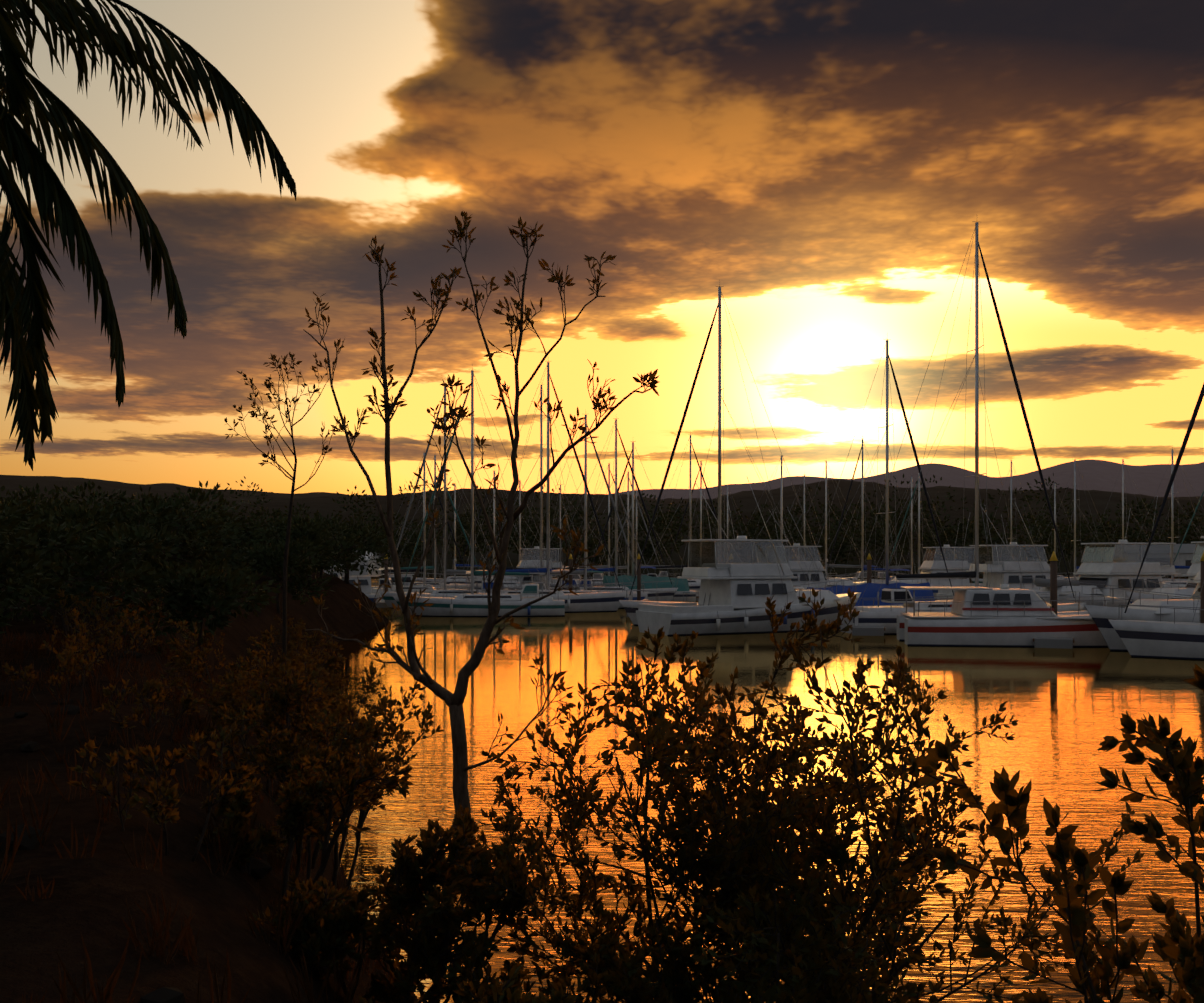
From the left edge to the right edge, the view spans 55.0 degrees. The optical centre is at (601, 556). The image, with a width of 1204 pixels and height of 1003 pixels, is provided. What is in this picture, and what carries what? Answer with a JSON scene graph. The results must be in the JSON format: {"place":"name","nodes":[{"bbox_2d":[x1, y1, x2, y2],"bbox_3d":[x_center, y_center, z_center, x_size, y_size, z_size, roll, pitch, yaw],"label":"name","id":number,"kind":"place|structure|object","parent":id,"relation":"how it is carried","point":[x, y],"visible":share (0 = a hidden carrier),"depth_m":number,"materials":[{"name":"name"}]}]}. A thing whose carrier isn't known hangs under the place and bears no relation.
{"place":"outdoors","nodes":[
{"label":"outdoors","id":0,"kind":"place"},
{"bbox_2d":[0,569,418,1002],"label":"bank ground","id":1,"kind":"structure","parent":0,"point":[87,898],"depth_m":6.97,"materials":[{"name":"soil"}]},
{"bbox_2d":[2,644,94,705],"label":"bank shrub","id":2,"kind":"object","parent":1,"relation":"on","point":[69,663],"visible":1,"depth_m":13.11,"materials":[{"name":"green plant"}]},
{"bbox_2d":[41,585,120,648],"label":"bank shrub","id":3,"kind":"object","parent":1,"relation":"on","point":[101,595],"visible":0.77,"depth_m":19.01,"materials":[{"name":"green plant"}]},
{"bbox_2d":[39,608,151,679],"bbox_3d":[-6.736,1.204,14.997,1.385,1.096,1.238,0,0,2],"label":"bank shrub","id":4,"kind":"object","parent":1,"relation":"on","point":[79,637],"visible":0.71,"depth_m":15.20,"materials":[{"name":"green plant"}]},
{"bbox_2d":[65,607,162,665],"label":"bank shrub","id":5,"kind":"object","parent":1,"relation":"on","point":[108,636],"visible":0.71,"depth_m":17.18,"materials":[{"name":"green plant"}]},
{"bbox_2d":[99,596,138,624],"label":"bank shrub","id":6,"kind":"object","parent":1,"relation":"on","point":[116,602],"visible":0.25,"depth_m":26.13,"materials":[{"name":"green plant"}]},
{"bbox_2d":[114,597,166,629],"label":"bank shrub","id":7,"kind":"object","parent":1,"relation":"on","point":[144,616],"visible":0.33,"depth_m":22.88,"materials":[{"name":"green plant"}]},
{"bbox_2d":[0,0,296,470],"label":"palm","id":8,"kind":"object","parent":1,"relation":"on","point":[20,303],"visible":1,"depth_m":8.59,"materials":[{"name":"green plant"}]},
{"bbox_2d":[94,678,206,742],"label":"bank shrub","id":9,"kind":"object","parent":1,"relation":"on","point":[153,703],"visible":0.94,"depth_m":11.32,"materials":[{"name":"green plant"}]},
{"bbox_2d":[67,721,257,861],"bbox_3d":[-2.613,1.474,7.054,1.015,0.855,0.974,0,0,35],"label":"bank shrub","id":10,"kind":"object","parent":1,"relation":"on","point":[164,811],"visible":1,"depth_m":7.05,"materials":[{"name":"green plant"}]},
{"bbox_2d":[168,632,225,684],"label":"bank shrub","id":11,"kind":"object","parent":1,"relation":"on","point":[207,644],"visible":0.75,"depth_m":21.20,"materials":[{"name":"green plant"}]},
{"bbox_2d":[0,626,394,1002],"bbox_3d":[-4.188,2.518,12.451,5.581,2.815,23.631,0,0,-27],"label":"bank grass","id":12,"kind":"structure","parent":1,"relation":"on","point":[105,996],"depth_m":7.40,"materials":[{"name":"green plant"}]},
{"bbox_2d":[0,480,397,662],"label":"bushes","id":13,"kind":"object","parent":1,"relation":"on","point":[50,549],"visible":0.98,"depth_m":24.34,"materials":[{"name":"green plant"}]},
{"bbox_2d":[159,619,351,799],"bbox_3d":[-4.548,1.978,15.007,1.961,2.384,2.302,0,0,33],"label":"shrub","id":14,"kind":"object","parent":1,"relation":"on","point":[232,696],"visible":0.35,"depth_m":14.71,"materials":[{"name":"green plant"}]},
{"bbox_2d":[224,351,340,790],"bbox_3d":[-4.161,0.359,15.007,1.416,6.070,0.922,0,0,-19],"label":"sapling tree","id":15,"kind":"object","parent":1,"relation":"on","point":[269,385],"visible":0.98,"depth_m":15.02,"materials":[{"name":"brown plant"}]},
{"bbox_2d":[247,632,333,685],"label":"shore shrub","id":16,"kind":"object","parent":1,"relation":"on","point":[314,657],"visible":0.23,"depth_m":30.99,"materials":[{"name":"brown plant"}]},
{"bbox_2d":[240,665,347,736],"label":"shore shrub","id":17,"kind":"object","parent":1,"relation":"on","point":[323,688],"visible":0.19,"depth_m":23.59,"materials":[{"name":"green plant"}]},
{"bbox_2d":[217,642,388,868],"bbox_3d":[-3.248,2.169,12.541,1.734,2.458,2.046,0,0,2],"label":"shrub","id":18,"kind":"object","parent":1,"relation":"on","point":[288,697],"visible":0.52,"depth_m":12.45,"materials":[{"name":"green plant"}]},
{"bbox_2d":[271,610,335,664],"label":"shore shrub","id":19,"kind":"object","parent":1,"relation":"on","point":[297,636],"visible":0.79,"depth_m":35.88,"materials":[{"name":"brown plant"}]},
{"bbox_2d":[195,740,412,896],"bbox_3d":[-2.165,1.908,8.314,1.476,1.267,1.297,0,0,-21],"label":"shrub","id":20,"kind":"object","parent":1,"relation":"on","point":[319,790],"visible":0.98,"depth_m":8.04,"materials":[{"name":"green plant"}]},
{"bbox_2d":[276,640,351,708],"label":"shore shrub","id":21,"kind":"object","parent":1,"relation":"on","point":[335,678],"visible":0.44,"depth_m":27.24,"materials":[{"name":"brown plant"}]},
{"bbox_2d":[220,681,443,898],"bbox_3d":[-2.344,2.225,10.540,1.412,2.072,1.961,0,0,25],"label":"shrub","id":22,"kind":"object","parent":1,"relation":"on","point":[352,736],"visible":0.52,"depth_m":10.32,"materials":[{"name":"green plant"}]},
{"bbox_2d":[273,682,398,769],"bbox_3d":[-4.675,3.275,20.302,2.339,2.285,1.783,0,0,-9],"label":"shore shrub","id":23,"kind":"object","parent":1,"relation":"on","point":[360,698],"visible":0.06,"depth_m":20.12,"materials":[{"name":"brown plant"}]},
{"bbox_2d":[299,705,414,834],"bbox_3d":[-3.616,3.356,17.234,1.789,2.122,1.680,0,0,2],"label":"shore shrub","id":24,"kind":"object","parent":1,"relation":"on","point":[406,733],"visible":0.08,"depth_m":16.97,"materials":[{"name":"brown plant"}]},
{"bbox_2d":[336,883,398,964],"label":"bank shrub","id":25,"kind":"object","parent":1,"relation":"on","point":[367,886],"visible":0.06,"depth_m":9.30,"materials":[{"name":"green plant"}]},
{"bbox_2d":[249,804,543,1002],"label":"shrub","id":26,"kind":"object","parent":1,"relation":"on","point":[428,951],"visible":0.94,"depth_m":6.74,"materials":[{"name":"green plant"}]},
{"bbox_2d":[359,964,531,1002],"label":"bank shrub","id":27,"kind":"object","parent":1,"relation":"on","point":[466,988],"visible":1,"depth_m":5.04,"materials":[{"name":"green plant"}]},
{"bbox_2d":[303,211,659,848],"bbox_3d":[-1.048,-0.154,8.973,3.174,5.042,0.805,0,0,30],"label":"bare tree","id":28,"kind":"object","parent":1,"relation":"on","point":[454,701],"visible":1,"depth_m":8.92,"materials":[{"name":"brown plant"}]},
{"bbox_2d":[423,940,713,1002],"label":"shrub","id":29,"kind":"object","parent":1,"relation":"on","point":[626,972],"visible":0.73,"depth_m":6.17,"materials":[{"name":"green plant"}]},
{"bbox_2d":[472,759,945,1002],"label":"shrub","id":30,"kind":"object","parent":1,"relation":"on","point":[673,976],"visible":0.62,"depth_m":7.07,"materials":[{"name":"green plant"}]},
{"bbox_2d":[468,588,1145,1002],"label":"shrub","id":31,"kind":"object","parent":1,"relation":"on","point":[764,832],"visible":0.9,"depth_m":7.44,"materials":[{"name":"green plant"}]},
{"bbox_2d":[663,713,972,1002],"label":"shrub","id":32,"kind":"object","parent":1,"relation":"on","point":[880,818],"visible":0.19,"depth_m":9.19,"materials":[{"name":"green plant"}]},
{"bbox_2d":[902,664,1203,1002],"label":"shrub","id":33,"kind":"object","parent":1,"relation":"on","point":[1185,785],"visible":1,"depth_m":4.72,"materials":[{"name":"green plant"}]},
{"bbox_2d":[0,475,1203,559],"bbox_3d":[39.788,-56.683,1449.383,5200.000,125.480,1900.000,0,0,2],"label":"hills","id":34,"kind":"structure","parent":0,"point":[324,504],"depth_m":896.14,"materials":[{"name":"green plant"}]},
{"bbox_2d":[0,0,1203,494],"label":"sky","id":35,"kind":"structure","parent":0,"point":[827,165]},
{"bbox_2d":[378,560,1105,576],"bbox_3d":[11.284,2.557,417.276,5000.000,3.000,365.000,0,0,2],"label":"dock","id":36,"kind":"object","parent":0,"point":[837,571],"depth_m":380.95,"materials":[{"name":"grey"}]},
{"bbox_2d":[8,472,1203,567],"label":"tree line","id":37,"kind":"object","parent":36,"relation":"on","point":[1068,547],"visible":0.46,"depth_m":248.86,"materials":[{"name":"green plant"}]},
{"bbox_2d":[121,496,1203,560],"bbox_3d":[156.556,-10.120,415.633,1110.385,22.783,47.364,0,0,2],"label":"tree line","id":38,"kind":"object","parent":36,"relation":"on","point":[458,531],"visible":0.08,"depth_m":416.81,"materials":[{"name":"green plant"}]},
{"bbox_2d":[295,577,1203,1002],"bbox_3d":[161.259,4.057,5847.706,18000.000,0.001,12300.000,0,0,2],"label":"water","id":39,"kind":"structure","parent":0,"point":[1065,707],"depth_m":25.57,"materials":[{"name":"orange liquid"}]},
{"bbox_2d":[324,570,343,578],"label":"cabin boat","id":40,"kind":"object","parent":39,"relation":"on","point":[337,574],"visible":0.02,"depth_m":140.05,"materials":[{"name":"white"}]},
{"bbox_2d":[342,551,382,575],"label":"boat","id":41,"kind":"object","parent":39,"relation":"on","point":[356,573],"depth_m":222.17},
{"bbox_2d":[338,576,395,603],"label":"cabin boat","id":42,"kind":"object","parent":39,"relation":"on","point":[365,585],"visible":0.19,"depth_m":99.73,"materials":[{"name":"white plastic"}]},
{"bbox_2d":[375,587,387,607],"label":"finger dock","id":43,"kind":"object","parent":39,"relation":"on","point":[381,603],"visible":0.27,"depth_m":92.43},
{"bbox_2d":[384,555,387,591],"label":"pile","id":44,"kind":"object","parent":39,"relation":"in","point":[386,573],"visible":0.46,"depth_m":102.82,"materials":[{"name":"brown wood"}]},
{"bbox_2d":[380,574,441,588],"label":"cabin boat","id":45,"kind":"object","parent":39,"relation":"on","point":[409,577],"visible":0.25,"depth_m":111.81,"materials":[{"name":"white plastic"}]},
{"bbox_2d":[371,450,470,593],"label":"sailboat","id":46,"kind":"object","parent":39,"relation":"on","point":[427,590],"visible":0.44,"depth_m":108.37,"materials":[{"name":"white"}]},
{"bbox_2d":[371,455,482,588],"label":"sailboat","id":47,"kind":"object","parent":39,"relation":"on","point":[434,568],"visible":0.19,"depth_m":118.46,"materials":[{"name":"white"}]},
{"bbox_2d":[378,386,519,607],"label":"sailboat","id":48,"kind":"object","parent":39,"relation":"on","point":[388,597],"visible":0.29,"depth_m":91.98,"materials":[{"name":"white"}]},
{"bbox_2d":[415,484,498,584],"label":"sailboat","id":49,"kind":"object","parent":39,"relation":"on","point":[449,581],"visible":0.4,"depth_m":150.34,"materials":[{"name":"white"}]},
{"bbox_2d":[393,368,564,616],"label":"sailboat","id":50,"kind":"object","parent":39,"relation":"on","point":[472,604],"visible":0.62,"depth_m":79.25,"materials":[{"name":"white"}]},
{"bbox_2d":[450,471,544,589],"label":"sailboat","id":51,"kind":"object","parent":39,"relation":"on","point":[524,579],"visible":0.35,"depth_m":125.20,"materials":[{"name":"white"}]},
{"bbox_2d":[486,480,566,578],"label":"sailboat","id":52,"kind":"object","parent":39,"relation":"on","point":[520,515],"visible":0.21,"depth_m":150.10,"materials":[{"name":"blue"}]},
{"bbox_2d":[474,522,579,586],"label":"cruiser","id":53,"kind":"object","parent":39,"relation":"on","point":[529,562],"visible":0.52,"depth_m":126.84,"materials":[{"name":"white"}]},
{"bbox_2d":[453,362,628,611],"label":"sailboat","id":54,"kind":"object","parent":39,"relation":"on","point":[596,602],"visible":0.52,"depth_m":85.94,"materials":[{"name":"white plastic"}]},
{"bbox_2d":[486,385,607,592],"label":"sailboat","id":55,"kind":"object","parent":39,"relation":"on","point":[541,528],"visible":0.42,"depth_m":100.00,"materials":[{"name":"white"}]},
{"bbox_2d":[569,554,572,588],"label":"pile","id":56,"kind":"object","parent":39,"relation":"in","point":[570,576],"visible":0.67,"depth_m":93.95,"materials":[{"name":"brown wood"}]},
{"bbox_2d":[515,415,647,607],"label":"sailboat","id":57,"kind":"object","parent":39,"relation":"on","point":[585,590],"visible":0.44,"depth_m":91.96,"materials":[{"name":"blue"}]},
{"bbox_2d":[557,463,648,585],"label":"sailboat","id":58,"kind":"object","parent":39,"relation":"on","point":[599,566],"visible":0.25,"depth_m":134.90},
{"bbox_2d":[543,418,677,601],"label":"sailboat","id":59,"kind":"object","parent":39,"relation":"in","point":[662,594],"visible":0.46,"depth_m":99.96,"materials":[{"name":"white"}]},
{"bbox_2d":[587,472,664,578],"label":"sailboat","id":60,"kind":"object","parent":39,"relation":"on","point":[622,567],"visible":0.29,"depth_m":139.70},
{"bbox_2d":[626,592,648,616],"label":"finger dock","id":61,"kind":"object","parent":39,"relation":"on","point":[631,598],"visible":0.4,"depth_m":90.80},
{"bbox_2d":[603,487,674,576],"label":"sailboat","id":62,"kind":"object","parent":39,"relation":"in","point":[660,574],"visible":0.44,"depth_m":159.72,"materials":[{"name":"blue"}]},
{"bbox_2d":[637,554,640,600],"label":"pile","id":63,"kind":"object","parent":39,"relation":"in","point":[638,581],"visible":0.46,"depth_m":90.14,"materials":[{"name":"brown wood"}]},
{"bbox_2d":[587,441,695,601],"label":"sailboat","id":64,"kind":"object","parent":39,"relation":"in","point":[682,585],"visible":0.54,"depth_m":103.44,"materials":[{"name":"blue"}]},
{"bbox_2d":[636,431,729,590],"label":"sailboat","id":65,"kind":"object","parent":39,"relation":"on","point":[695,586],"visible":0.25,"depth_m":127.61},
{"bbox_2d":[662,460,738,581],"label":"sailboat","id":66,"kind":"object","parent":39,"relation":"on","point":[701,488],"visible":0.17,"depth_m":149.47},
{"bbox_2d":[619,286,832,624],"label":"sailboat","id":67,"kind":"object","parent":39,"relation":"in","point":[630,607],"visible":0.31,"depth_m":68.65,"materials":[{"name":"white"}]},
{"bbox_2d":[699,486,760,566],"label":"sailboat","id":68,"kind":"object","parent":39,"relation":"on","point":[730,521],"visible":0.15,"depth_m":169.37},
{"bbox_2d":[454,559,1038,600],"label":"mooring pile","id":69,"kind":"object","parent":39,"relation":"on","point":[697,595],"visible":0.1,"depth_m":106.82,"materials":[{"name":"brown wood"}]},
{"bbox_2d":[636,477,860,635],"bbox_3d":[8.860,0.269,64.002,13.750,8.976,5.263,0,0,-26],"label":"cruiser","id":70,"kind":"object","parent":39,"relation":"on","point":[733,597],"visible":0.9,"depth_m":61.93,"materials":[{"name":"white plastic"}]},
{"bbox_2d":[744,456,829,577],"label":"sailboat","id":71,"kind":"object","parent":39,"relation":"in","point":[781,511],"visible":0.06,"depth_m":119.26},
{"bbox_2d":[786,474,835,574],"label":"sailboat","id":72,"kind":"object","parent":39,"relation":"on","point":[804,518],"visible":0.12,"depth_m":159.15,"materials":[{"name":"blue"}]},
{"bbox_2d":[762,509,872,589],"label":"cruiser","id":73,"kind":"object","parent":39,"relation":"on","point":[805,565],"visible":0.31,"depth_m":98.01,"materials":[{"name":"white"}]},
{"bbox_2d":[790,461,877,581],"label":"sailboat","id":74,"kind":"object","parent":39,"relation":"in","point":[838,565],"visible":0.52,"depth_m":139.11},
{"bbox_2d":[825,434,909,582],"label":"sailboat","id":75,"kind":"object","parent":39,"relation":"on","point":[878,569],"visible":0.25,"depth_m":124.14,"materials":[{"name":"blue"}]},
{"bbox_2d":[851,609,884,635],"bbox_3d":[18.349,3.522,79.452,1.720,1.570,40.831,0,0,13],"label":"finger dock","id":76,"kind":"object","parent":39,"relation":"on","point":[857,629],"visible":0.15,"depth_m":59.63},
{"bbox_2d":[867,553,871,582],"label":"pile","id":77,"kind":"object","parent":39,"relation":"in","point":[869,566],"visible":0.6,"depth_m":80.16,"materials":[{"name":"brown wood"}]},
{"bbox_2d":[803,339,953,609],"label":"sailboat","id":78,"kind":"object","parent":39,"relation":"in","point":[870,592],"visible":0.46,"depth_m":73.58,"materials":[{"name":"blue"}]},
{"bbox_2d":[872,476,940,579],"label":"sailboat","id":79,"kind":"object","parent":39,"relation":"on","point":[879,575],"visible":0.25,"depth_m":148.73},
{"bbox_2d":[884,472,953,575],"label":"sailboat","id":80,"kind":"object","parent":39,"relation":"on","point":[918,551],"visible":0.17,"depth_m":133.97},
{"bbox_2d":[872,515,982,597],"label":"cruiser","id":81,"kind":"object","parent":39,"relation":"on","point":[933,566],"visible":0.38,"depth_m":107.67,"materials":[{"name":"white"}]},
{"bbox_2d":[840,221,1085,633],"bbox_3d":[19.761,-6.953,62.478,13.500,23.120,3.924,0,0,-6],"label":"sailboat","id":82,"kind":"object","parent":39,"relation":"on","point":[884,616],"visible":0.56,"depth_m":62.43,"materials":[{"name":"white"}]},
{"bbox_2d":[936,503,1077,599],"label":"cruiser","id":83,"kind":"object","parent":39,"relation":"on","point":[1010,572],"visible":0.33,"depth_m":89.56,"materials":[{"name":"white plastic"}]},
{"bbox_2d":[972,460,1047,582],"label":"sailboat","id":84,"kind":"object","parent":39,"relation":"in","point":[981,580],"visible":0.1,"depth_m":148.36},
{"bbox_2d":[897,546,1132,646],"bbox_3d":[19.363,1.931,54.379,10.272,5.251,4.399,0,0,8],"label":"motorboat","id":85,"kind":"object","parent":39,"relation":"on","point":[1004,615],"visible":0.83,"depth_m":52.68,"materials":[{"name":"white plastic"}]},
{"bbox_2d":[1017,483,1082,579],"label":"sailboat","id":86,"kind":"object","parent":39,"relation":"on","point":[1060,577],"visible":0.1,"depth_m":163.07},
{"bbox_2d":[1033,638,1073,648],"bbox_3d":[28.641,3.522,73.166,1.720,1.570,46.807,0,0,22],"label":"finger dock","id":87,"kind":"object","parent":39,"relation":"on","point":[1065,643],"visible":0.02,"depth_m":51.42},
{"bbox_2d":[1049,551,1057,614],"bbox_3d":[20.918,2.397,53.583,0.380,5.320,0.400,0,0,2],"label":"pile","id":88,"kind":"object","parent":39,"relation":"in","point":[1053,560],"visible":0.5,"depth_m":53.45,"materials":[{"name":"brown wood"}]},
{"bbox_2d":[1043,460,1117,579],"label":"sailboat","id":89,"kind":"object","parent":39,"relation":"on","point":[1075,540],"visible":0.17,"depth_m":128.45,"materials":[{"name":"aluminium"},{"name":"dark canvas"}]},
{"bbox_2d":[1020,496,1180,610],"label":"cruiser","id":90,"kind":"object","parent":39,"relation":"on","point":[1112,573],"visible":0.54,"depth_m":75.64,"materials":[{"name":"white plastic"}]},
{"bbox_2d":[1078,459,1178,580],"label":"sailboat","id":91,"kind":"object","parent":39,"relation":"on","point":[1122,498],"visible":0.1,"depth_m":148.18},
{"bbox_2d":[1084,536,1203,650],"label":"cruiser","id":92,"kind":"object","parent":39,"relation":"on","point":[1100,616],"visible":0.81,"depth_m":49.75,"materials":[{"name":"white plastic"}]},
{"bbox_2d":[1104,544,1203,576],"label":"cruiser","id":93,"kind":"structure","parent":39,"relation":"on","point":[1184,557],"depth_m":220.58,"materials":[{"name":"grey metal"}]},
{"bbox_2d":[1108,383,1203,658],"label":"sailboat","id":94,"kind":"object","parent":39,"relation":"in","point":[1166,639],"visible":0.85,"depth_m":46.64,"materials":[{"name":"white plastic"}]},
{"bbox_2d":[1125,541,1203,603],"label":"cruiser","id":95,"kind":"object","parent":39,"relation":"on","point":[1192,572],"visible":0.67,"depth_m":68.53,"materials":[{"name":"white"}]},
{"bbox_2d":[1128,449,1202,587],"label":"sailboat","id":96,"kind":"object","parent":39,"relation":"on","point":[1175,585],"visible":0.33,"depth_m":118.33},
{"bbox_2d":[1163,490,1203,580],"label":"sailboat","id":97,"kind":"object","parent":39,"relation":"in","point":[1185,579],"visible":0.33,"depth_m":138.12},
{"bbox_2d":[1200,552,1203,622],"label":"pile","id":98,"kind":"object","parent":39,"relation":"in","point":[1202,592],"visible":0.6,"depth_m":47.69,"materials":[{"name":"brown wood"}]},
{"bbox_2d":[366,459,1203,498],"bbox_3d":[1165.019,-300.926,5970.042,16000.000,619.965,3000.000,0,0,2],"label":"hills","id":99,"kind":"structure","parent":0,"point":[1101,475],"depth_m":5450.05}
]}

